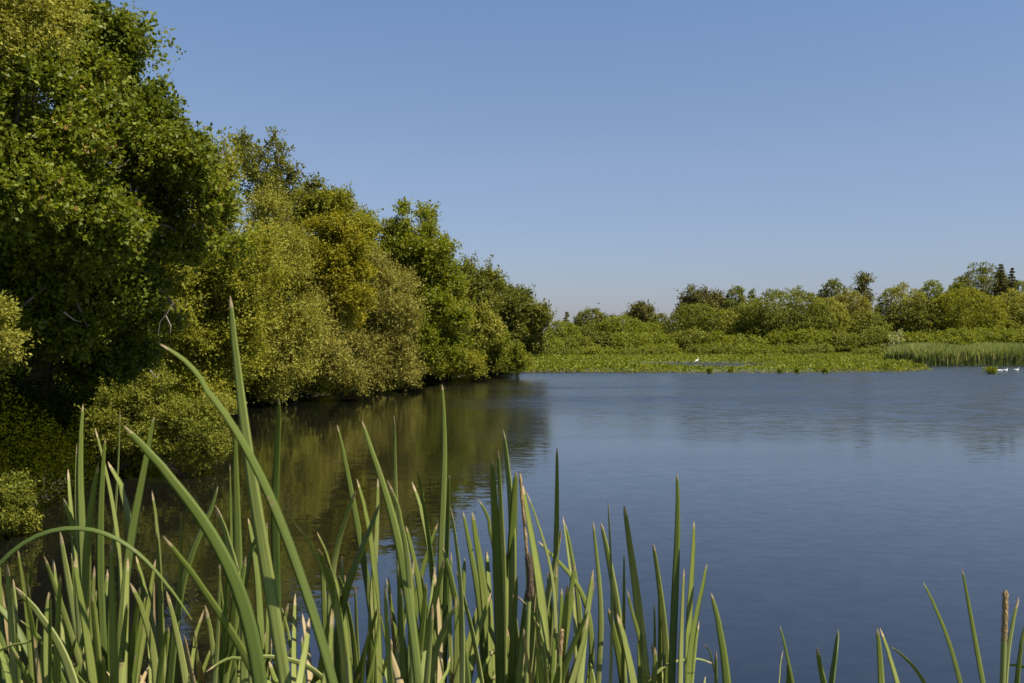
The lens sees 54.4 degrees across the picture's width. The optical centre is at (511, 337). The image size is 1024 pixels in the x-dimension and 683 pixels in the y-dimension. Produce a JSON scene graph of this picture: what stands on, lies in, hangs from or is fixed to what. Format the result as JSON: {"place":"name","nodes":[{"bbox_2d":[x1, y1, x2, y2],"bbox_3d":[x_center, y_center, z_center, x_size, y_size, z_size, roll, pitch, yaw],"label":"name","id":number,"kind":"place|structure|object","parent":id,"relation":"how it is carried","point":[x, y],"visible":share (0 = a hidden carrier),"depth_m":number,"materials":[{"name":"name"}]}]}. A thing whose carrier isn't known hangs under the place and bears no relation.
{"place":"outdoors","nodes":[
{"label":"outdoors","id":0,"kind":"place"},
{"bbox_2d":[2,342,926,506],"bbox_3d":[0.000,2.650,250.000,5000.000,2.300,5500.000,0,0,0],"label":"ground","id":1,"kind":"structure","parent":0,"point":[548,370],"depth_m":76.53,"materials":[{"name":"green plant"}]},
{"bbox_2d":[0,290,43,383],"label":"pale sapling","id":2,"kind":"object","parent":1,"relation":"on","point":[11,341],"visible":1,"depth_m":14.01,"materials":[{"name":"green plant"}]},
{"bbox_2d":[0,467,48,534],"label":"waterside bush","id":3,"kind":"object","parent":1,"relation":"on","point":[16,497],"visible":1,"depth_m":13.02,"materials":[{"name":"green plant"}]},
{"bbox_2d":[0,551,52,682],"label":"cattail","id":4,"kind":"object","parent":1,"relation":"on","point":[11,631],"visible":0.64,"depth_m":1.76,"materials":[{"name":"green plant"}]},
{"bbox_2d":[0,575,88,682],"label":"cattail","id":5,"kind":"object","parent":1,"relation":"on","point":[64,671],"visible":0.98,"depth_m":1.42,"materials":[{"name":"green plant"}]},
{"bbox_2d":[0,0,108,221],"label":"willow tree","id":6,"kind":"object","parent":1,"relation":"on","point":[29,22],"visible":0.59,"depth_m":16.69,"materials":[{"name":"green plant"}]},
{"bbox_2d":[52,405,108,682],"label":"cattail","id":7,"kind":"object","parent":1,"relation":"on","point":[81,545],"visible":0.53,"depth_m":1.72,"materials":[{"name":"green plant"}]},
{"bbox_2d":[0,526,191,651],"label":"cattail","id":8,"kind":"object","parent":1,"relation":"on","point":[75,528],"visible":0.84,"depth_m":1.50,"materials":[{"name":"green plant"}]},
{"bbox_2d":[44,546,157,682],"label":"cattail","id":9,"kind":"object","parent":1,"relation":"on","point":[121,666],"visible":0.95,"depth_m":1.55,"materials":[{"name":"green plant"}]},
{"bbox_2d":[95,415,155,682],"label":"cattail","id":10,"kind":"object","parent":1,"relation":"on","point":[131,523],"visible":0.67,"depth_m":1.78,"materials":[{"name":"green plant"}]},
{"bbox_2d":[0,0,269,448],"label":"maple tree","id":11,"kind":"object","parent":1,"relation":"on","point":[88,241],"visible":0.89,"depth_m":19.02,"materials":[{"name":"green plant"}]},
{"bbox_2d":[74,359,232,474],"bbox_3d":[-6.813,1.570,19.041,3.156,2.433,2.229,0,0,0],"label":"yellow shrub","id":12,"kind":"object","parent":1,"relation":"on","point":[145,403],"visible":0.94,"depth_m":18.69,"materials":[{"name":"green plant"}]},
{"bbox_2d":[136,486,217,682],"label":"cattail","id":13,"kind":"object","parent":1,"relation":"on","point":[171,670],"visible":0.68,"depth_m":1.84,"materials":[{"name":"green plant"}]},
{"bbox_2d":[156,505,251,682],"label":"cattail","id":14,"kind":"object","parent":1,"relation":"on","point":[225,672],"visible":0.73,"depth_m":1.51,"materials":[{"name":"green plant"}]},
{"bbox_2d":[115,125,301,403],"bbox_3d":[-10.715,-2.247,33.578,6.646,9.836,5.500,0,0,0],"label":"alder tree","id":15,"kind":"object","parent":1,"relation":"on","point":[203,289],"visible":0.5,"depth_m":33.56,"materials":[{"name":"green plant"}]},
{"bbox_2d":[180,389,237,436],"bbox_3d":[-7.182,1.938,22.339,2.667,1.665,1.029,0,0,28],"label":"shrub","id":16,"kind":"object","parent":1,"relation":"on","point":[230,406],"visible":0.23,"depth_m":21.98,"materials":[{"name":"green plant"}]},
{"bbox_2d":[124,426,309,682],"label":"cattail","id":17,"kind":"object","parent":1,"relation":"on","point":[251,655],"visible":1,"depth_m":0.81,"materials":[{"name":"green plant"}]},
{"bbox_2d":[160,297,337,682],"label":"cattail","id":18,"kind":"object","parent":1,"relation":"on","point":[255,476],"visible":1,"depth_m":0.96,"materials":[{"name":"green plant"}]},
{"bbox_2d":[1,173,503,395],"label":"woods","id":19,"kind":"object","parent":1,"relation":"on","point":[21,373],"visible":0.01,"depth_m":44.65,"materials":[{"name":"green plant"}]},
{"bbox_2d":[218,400,288,682],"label":"cattail","id":20,"kind":"object","parent":1,"relation":"on","point":[235,535],"visible":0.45,"depth_m":1.68,"materials":[{"name":"green plant"}]},
{"bbox_2d":[0,357,518,533],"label":"undergrowth","id":21,"kind":"object","parent":1,"relation":"on","point":[17,447],"visible":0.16,"depth_m":17.92,"materials":[{"name":"green plant"}]},
{"bbox_2d":[194,174,334,405],"bbox_3d":[-9.501,-1.723,37.982,5.628,8.849,4.789,0,0,0],"label":"grey willow","id":22,"kind":"object","parent":1,"relation":"on","point":[301,325],"visible":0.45,"depth_m":37.58,"materials":[{"name":"green plant"}]},
{"bbox_2d":[206,590,335,682],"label":"cattail","id":23,"kind":"object","parent":1,"relation":"on","point":[293,660],"visible":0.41,"depth_m":1.58,"materials":[{"name":"green plant"}]},
{"bbox_2d":[221,125,327,225],"bbox_3d":[-10.483,-3.390,43.896,4.363,12.060,3.294,0,0,28],"label":"sparse tree","id":24,"kind":"object","parent":1,"relation":"on","point":[257,157],"visible":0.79,"depth_m":43.82,"materials":[{"name":"green plant"}]},
{"bbox_2d":[270,181,388,265],"bbox_3d":[-9.737,-2.965,51.955,6.760,11.201,3.891,0,0,0],"label":"green tree","id":25,"kind":"object","parent":1,"relation":"on","point":[319,201],"visible":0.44,"depth_m":51.45,"materials":[{"name":"green plant"}]},
{"bbox_2d":[279,205,379,338],"bbox_3d":[-8.034,-1.448,41.984,5.130,8.313,4.319,0,0,0],"label":"golden tree","id":26,"kind":"object","parent":1,"relation":"on","point":[341,264],"visible":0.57,"depth_m":41.06,"materials":[{"name":"green plant"}]},
{"bbox_2d":[281,278,383,399],"bbox_3d":[-7.798,0.158,40.814,5.145,5.235,3.601,0,0,0],"label":"grey willow","id":27,"kind":"object","parent":1,"relation":"on","point":[338,368],"visible":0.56,"depth_m":40.64,"materials":[{"name":"green plant"}]},
{"bbox_2d":[294,490,379,682],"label":"cattail","id":28,"kind":"object","parent":1,"relation":"on","point":[341,661],"visible":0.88,"depth_m":1.64,"materials":[{"name":"green plant"}]},
{"bbox_2d":[337,426,407,682],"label":"cattail","id":29,"kind":"object","parent":1,"relation":"on","point":[372,589],"visible":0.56,"depth_m":1.77,"materials":[{"name":"green plant"}]},
{"bbox_2d":[334,237,434,392],"bbox_3d":[-6.514,-1.115,48.209,5.415,7.648,4.960,0,0,-26],"label":"grey willow","id":30,"kind":"object","parent":1,"relation":"on","point":[380,340],"visible":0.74,"depth_m":47.27,"materials":[{"name":"green plant"}]},
{"bbox_2d":[367,365,422,390],"bbox_3d":[-6.410,2.025,49.267,3.922,1.438,2.307,0,0,28],"label":"shrub","id":31,"kind":"object","parent":1,"relation":"on","point":[395,381],"visible":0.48,"depth_m":48.70,"materials":[{"name":"green plant"}]},
{"bbox_2d":[362,421,449,682],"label":"cattail","id":32,"kind":"object","parent":1,"relation":"on","point":[419,652],"visible":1,"depth_m":1.20,"materials":[{"name":"green plant"}]},
{"bbox_2d":[348,196,469,360],"bbox_3d":[-6.151,-2.769,57.806,7.553,10.869,5.705,0,0,0],"label":"bright tree","id":33,"kind":"object","parent":1,"relation":"on","point":[426,251],"visible":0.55,"depth_m":56.62,"materials":[{"name":"green plant"}]},
{"bbox_2d":[381,417,437,682],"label":"cattail","id":34,"kind":"object","parent":1,"relation":"on","point":[418,599],"visible":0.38,"depth_m":1.84,"materials":[{"name":"green plant"}]},
{"bbox_2d":[405,385,477,682],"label":"cattail","id":35,"kind":"object","parent":1,"relation":"on","point":[444,532],"visible":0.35,"depth_m":1.79,"materials":[{"name":"green plant"}]},
{"bbox_2d":[407,284,476,374],"bbox_3d":[-4.111,-0.122,57.500,4.410,5.690,9.086,0,0,0],"label":"bright bush","id":36,"kind":"object","parent":1,"relation":"on","point":[440,344],"visible":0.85,"depth_m":54.20,"materials":[{"name":"green plant"}]},
{"bbox_2d":[417,346,490,380],"bbox_3d":[-4.318,1.565,60.254,4.088,2.358,6.550,0,0,-41],"label":"shrub","id":37,"kind":"object","parent":1,"relation":"on","point":[473,364],"visible":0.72,"depth_m":58.46,"materials":[{"name":"green plant"}]},
{"bbox_2d":[421,507,494,682],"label":"cattail","id":38,"kind":"object","parent":1,"relation":"on","point":[462,666],"visible":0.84,"depth_m":1.61,"materials":[{"name":"green plant"}]},
{"bbox_2d":[440,283,507,377],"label":"brown tree","id":39,"kind":"object","parent":1,"relation":"on","point":[484,330],"visible":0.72,"depth_m":60.11,"materials":[{"name":"green plant"}]},
{"bbox_2d":[446,250,509,348],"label":"mixed tree","id":40,"kind":"object","parent":1,"relation":"on","point":[487,284],"visible":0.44,"depth_m":61.80,"materials":[{"name":"green plant"}]},
{"bbox_2d":[463,462,537,682],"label":"cattail","id":41,"kind":"object","parent":1,"relation":"on","point":[488,643],"visible":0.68,"depth_m":1.67,"materials":[{"name":"green plant"}]},
{"bbox_2d":[469,328,535,374],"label":"yellow shrub","id":42,"kind":"object","parent":1,"relation":"on","point":[503,357],"visible":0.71,"depth_m":65.22,"materials":[{"name":"green plant"}]},
{"bbox_2d":[474,431,535,682],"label":"cattail","id":43,"kind":"object","parent":1,"relation":"on","point":[509,564],"visible":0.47,"depth_m":1.75,"materials":[{"name":"green plant"}]},
{"bbox_2d":[492,271,556,359],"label":"end tree","id":44,"kind":"object","parent":1,"relation":"on","point":[524,318],"visible":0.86,"depth_m":69.15,"materials":[{"name":"green plant"}]},
{"bbox_2d":[512,473,574,682],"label":"cattail","id":45,"kind":"object","parent":1,"relation":"on","point":[532,564],"visible":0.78,"depth_m":1.60,"materials":[{"name":"green plant"}]},
{"bbox_2d":[524,564,593,682],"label":"cattail","id":46,"kind":"object","parent":1,"relation":"on","point":[577,672],"visible":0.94,"depth_m":1.58,"materials":[{"name":"green plant"}]},
{"bbox_2d":[542,346,578,354],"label":"bush","id":47,"kind":"object","parent":1,"relation":"on","point":[564,350],"visible":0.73,"depth_m":117.05,"materials":[{"name":"green plant"}]},
{"bbox_2d":[544,319,581,341],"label":"willow mound","id":48,"kind":"object","parent":1,"relation":"on","point":[561,330],"visible":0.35,"depth_m":135.30,"materials":[{"name":"green plant"}]},
{"bbox_2d":[533,449,593,682],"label":"cattail","id":49,"kind":"object","parent":1,"relation":"on","point":[577,611],"visible":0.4,"depth_m":1.86,"materials":[{"name":"green plant"}]},
{"bbox_2d":[559,333,595,352],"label":"bush","id":50,"kind":"object","parent":1,"relation":"on","point":[584,341],"visible":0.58,"depth_m":123.75,"materials":[{"name":"green plant"}]},
{"bbox_2d":[571,306,607,331],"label":"round tree","id":51,"kind":"object","parent":1,"relation":"on","point":[581,317],"visible":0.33,"depth_m":158.67,"materials":[{"name":"green plant"}]},
{"bbox_2d":[574,321,604,337],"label":"willow mound","id":52,"kind":"object","parent":1,"relation":"on","point":[586,328],"visible":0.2,"depth_m":142.10,"materials":[{"name":"green plant"}]},
{"bbox_2d":[574,344,619,355],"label":"bush","id":53,"kind":"object","parent":1,"relation":"on","point":[590,350],"visible":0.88,"depth_m":118.56,"materials":[{"name":"green plant"}]},
{"bbox_2d":[583,331,617,349],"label":"bush","id":54,"kind":"object","parent":1,"relation":"on","point":[600,339],"visible":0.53,"depth_m":127.64,"materials":[{"name":"green plant"}]},
{"bbox_2d":[590,503,627,682],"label":"cattail","id":55,"kind":"object","parent":1,"relation":"on","point":[615,635],"visible":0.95,"depth_m":1.87,"materials":[{"name":"green plant"}]},
{"bbox_2d":[594,313,650,340],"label":"willow mound","id":56,"kind":"object","parent":1,"relation":"on","point":[609,324],"visible":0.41,"depth_m":140.80,"materials":[{"name":"green plant"}]},
{"bbox_2d":[604,330,654,349],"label":"bush","id":57,"kind":"object","parent":1,"relation":"on","point":[634,341],"visible":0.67,"depth_m":127.51,"materials":[{"name":"green plant"}]},
{"bbox_2d":[616,345,665,354],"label":"bush","id":58,"kind":"object","parent":1,"relation":"on","point":[641,350],"visible":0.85,"depth_m":118.65,"materials":[{"name":"green plant"}]},
{"bbox_2d":[620,299,663,328],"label":"spreading pine","id":59,"kind":"object","parent":1,"relation":"on","point":[642,311],"visible":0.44,"depth_m":159.27,"materials":[{"name":"green plant"}]},
{"bbox_2d":[646,312,670,330],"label":"green tree","id":60,"kind":"object","parent":1,"relation":"on","point":[656,318],"visible":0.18,"depth_m":157.52,"materials":[{"name":"green plant"}]},
{"bbox_2d":[638,330,679,346],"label":"bush","id":61,"kind":"object","parent":1,"relation":"on","point":[661,336],"visible":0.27,"depth_m":129.65,"materials":[{"name":"green plant"}]},
{"bbox_2d":[651,544,668,682],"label":"cattail","id":62,"kind":"object","parent":1,"relation":"on","point":[663,651],"visible":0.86,"depth_m":1.81,"materials":[{"name":"green plant"}]},
{"bbox_2d":[642,342,682,354],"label":"bush","id":63,"kind":"object","parent":1,"relation":"on","point":[669,348],"visible":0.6,"depth_m":121.20,"materials":[{"name":"green plant"}]},
{"bbox_2d":[617,506,711,682],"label":"cattail","id":64,"kind":"object","parent":1,"relation":"on","point":[643,672],"visible":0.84,"depth_m":1.75,"materials":[{"name":"green plant"}]},
{"bbox_2d":[664,326,709,351],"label":"bush","id":65,"kind":"object","parent":1,"relation":"on","point":[687,340],"visible":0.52,"depth_m":129.34,"materials":[{"name":"green plant"}]},
{"bbox_2d":[668,474,714,682],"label":"cattail","id":66,"kind":"object","parent":1,"relation":"on","point":[691,633],"visible":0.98,"depth_m":1.73,"materials":[{"name":"green plant"}]},
{"bbox_2d":[660,303,731,340],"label":"pale willow","id":67,"kind":"object","parent":1,"relation":"on","point":[707,324],"visible":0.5,"depth_m":142.48,"materials":[{"name":"green plant"}]},
{"bbox_2d":[672,283,726,325],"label":"dark pine","id":68,"kind":"object","parent":1,"relation":"on","point":[698,296],"visible":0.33,"depth_m":157.14,"materials":[{"name":"green plant"}]},
{"bbox_2d":[682,342,740,354],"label":"bush","id":69,"kind":"object","parent":1,"relation":"on","point":[709,349],"visible":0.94,"depth_m":120.49,"materials":[{"name":"green plant"}]},
{"bbox_2d":[696,330,732,347],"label":"bush","id":70,"kind":"object","parent":1,"relation":"on","point":[717,337],"visible":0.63,"depth_m":127.36,"materials":[{"name":"green plant"}]},
{"bbox_2d":[711,593,730,682],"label":"cattail","id":71,"kind":"object","parent":1,"relation":"on","point":[726,678],"visible":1,"depth_m":1.45,"materials":[{"name":"green plant"}]},
{"bbox_2d":[713,307,743,336],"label":"willow tree","id":72,"kind":"object","parent":1,"relation":"on","point":[728,314],"visible":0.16,"depth_m":146.56,"materials":[{"name":"green plant"}]},
{"bbox_2d":[723,284,747,322],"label":"green tree","id":73,"kind":"object","parent":1,"relation":"on","point":[738,291],"visible":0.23,"depth_m":154.97,"materials":[{"name":"green plant"}]},
{"bbox_2d":[517,351,965,371],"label":"marsh plants","id":74,"kind":"object","parent":1,"relation":"on","point":[842,360],"visible":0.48,"depth_m":88.02,"materials":[{"name":"green plant"}]},
{"bbox_2d":[728,332,769,348],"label":"bush","id":75,"kind":"object","parent":1,"relation":"on","point":[737,339],"visible":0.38,"depth_m":129.68,"materials":[{"name":"green plant"}]},
{"bbox_2d":[731,342,791,354],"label":"bush","id":76,"kind":"object","parent":1,"relation":"on","point":[751,349],"visible":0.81,"depth_m":120.42,"materials":[{"name":"green plant"}]},
{"bbox_2d":[763,328,800,346],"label":"bush","id":77,"kind":"object","parent":1,"relation":"on","point":[775,338],"visible":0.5,"depth_m":131.47,"materials":[{"name":"green plant"}]},
{"bbox_2d":[730,284,838,341],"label":"willow","id":78,"kind":"object","parent":1,"relation":"on","point":[764,321],"visible":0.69,"depth_m":139.25,"materials":[{"name":"green plant"}]},
{"bbox_2d":[779,627,793,682],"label":"cattail","id":79,"kind":"object","parent":1,"relation":"on","point":[790,679],"visible":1,"depth_m":1.84,"materials":[{"name":"green plant"}]},
{"bbox_2d":[780,342,835,353],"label":"bush","id":80,"kind":"object","parent":1,"relation":"on","point":[811,348],"visible":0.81,"depth_m":120.28,"materials":[{"name":"green plant"}]},
{"bbox_2d":[785,328,839,345],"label":"bush","id":81,"kind":"object","parent":1,"relation":"on","point":[823,337],"visible":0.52,"depth_m":129.70,"materials":[{"name":"green plant"}]},
{"bbox_2d":[803,296,849,338],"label":"willow tree","id":82,"kind":"object","parent":1,"relation":"on","point":[840,316],"visible":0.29,"depth_m":142.75,"materials":[{"name":"green plant"}]},
{"bbox_2d":[816,631,838,682],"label":"cattail","id":83,"kind":"object","parent":1,"relation":"on","point":[832,669],"visible":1,"depth_m":1.44,"materials":[{"name":"green plant"}]},
{"bbox_2d":[816,277,848,306],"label":"round tree","id":84,"kind":"object","parent":1,"relation":"on","point":[829,292],"visible":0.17,"depth_m":159.38,"materials":[{"name":"green plant"}]},
{"bbox_2d":[827,332,873,352],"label":"bush","id":85,"kind":"object","parent":1,"relation":"on","point":[845,344],"visible":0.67,"depth_m":127.24,"materials":[{"name":"green plant"}]},
{"bbox_2d":[832,288,873,333],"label":"grey tree","id":86,"kind":"object","parent":1,"relation":"on","point":[850,305],"visible":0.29,"depth_m":148.88,"materials":[{"name":"green plant"}]},
{"bbox_2d":[849,271,877,312],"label":"tufted pine","id":87,"kind":"object","parent":1,"relation":"on","point":[862,281],"visible":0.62,"depth_m":157.41,"materials":[{"name":"green plant"}]},
{"bbox_2d":[850,344,883,355],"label":"bush","id":88,"kind":"object","parent":1,"relation":"on","point":[873,350],"visible":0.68,"depth_m":116.84,"materials":[{"name":"green plant"}]},
{"bbox_2d":[842,309,896,339],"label":"willow tree","id":89,"kind":"object","parent":1,"relation":"on","point":[873,316],"visible":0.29,"depth_m":145.99,"materials":[{"name":"green plant"}]},
{"bbox_2d":[858,325,896,349],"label":"bush","id":90,"kind":"object","parent":1,"relation":"on","point":[880,337],"visible":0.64,"depth_m":127.41,"materials":[{"name":"green plant"}]},
{"bbox_2d":[876,628,925,682],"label":"cattail","id":91,"kind":"object","parent":1,"relation":"on","point":[881,667],"visible":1,"depth_m":1.80,"materials":[{"name":"green plant"}]},
{"bbox_2d":[873,281,931,333],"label":"dark tree","id":92,"kind":"object","parent":1,"relation":"on","point":[895,310],"visible":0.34,"depth_m":148.72,"materials":[{"name":"green plant"}]},
{"bbox_2d":[890,330,942,346],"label":"bush","id":93,"kind":"object","parent":1,"relation":"on","point":[911,337],"visible":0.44,"depth_m":125.62,"materials":[{"name":"green plant"}]},
{"bbox_2d":[899,298,949,338],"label":"dark tree","id":94,"kind":"object","parent":1,"relation":"on","point":[921,321],"visible":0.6,"depth_m":144.40,"materials":[{"name":"green plant"}]},
{"bbox_2d":[919,279,945,307],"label":"green tree","id":95,"kind":"object","parent":1,"relation":"on","point":[926,289],"visible":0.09,"depth_m":157.40,"materials":[{"name":"green plant"}]},
{"bbox_2d":[883,341,1023,365],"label":"reed bed","id":96,"kind":"object","parent":1,"relation":"on","point":[946,354],"visible":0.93,"depth_m":95.00,"materials":[{"name":"green plant"}]},
{"bbox_2d":[923,570,984,682],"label":"cattail","id":97,"kind":"object","parent":1,"relation":"on","point":[978,660],"visible":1,"depth_m":1.94,"materials":[{"name":"green plant"}]},
{"bbox_2d":[925,327,987,345],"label":"bush","id":98,"kind":"object","parent":1,"relation":"on","point":[961,338],"visible":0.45,"depth_m":125.20,"materials":[{"name":"green plant"}]},
{"bbox_2d":[928,284,1013,337],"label":"wide willow","id":99,"kind":"object","parent":1,"relation":"on","point":[993,315],"visible":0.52,"depth_m":143.86,"materials":[{"name":"green plant"}]},
{"bbox_2d":[953,261,1007,311],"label":"tree","id":100,"kind":"object","parent":1,"relation":"on","point":[983,282],"visible":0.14,"depth_m":157.08,"materials":[{"name":"green plant"}]},
{"bbox_2d":[966,325,1017,343],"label":"bush","id":101,"kind":"object","parent":1,"relation":"on","point":[992,337],"visible":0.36,"depth_m":127.06,"materials":[{"name":"green plant"}]},
{"bbox_2d":[989,264,1011,308],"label":"spruce tree","id":102,"kind":"object","parent":1,"relation":"on","point":[1000,285],"visible":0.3,"depth_m":151.78,"materials":[{"name":"green plant"}]},
{"bbox_2d":[987,287,1023,335],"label":"willow tree","id":103,"kind":"object","parent":1,"relation":"on","point":[1018,319],"visible":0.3,"depth_m":146.56,"materials":[{"name":"green plant"}]},
{"bbox_2d":[997,327,1023,343],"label":"bush","id":104,"kind":"object","parent":1,"relation":"on","point":[1020,336],"visible":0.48,"depth_m":127.28,"materials":[{"name":"green plant"}]},
{"bbox_2d":[999,590,1023,682],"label":"cattail","id":105,"kind":"object","parent":1,"relation":"on","point":[1005,651],"visible":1,"depth_m":1.73,"materials":[{"name":"green plant"}]},
{"bbox_2d":[0,363,1023,682],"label":"pond water","id":106,"kind":"structure","parent":0,"point":[856,511],"depth_m":15.64,"materials":[{"name":"blue liquid"}]},
{"bbox_2d":[38,0,1023,336],"label":"sky","id":107,"kind":"structure","parent":0,"point":[613,154],"materials":[{"name":"blue"}]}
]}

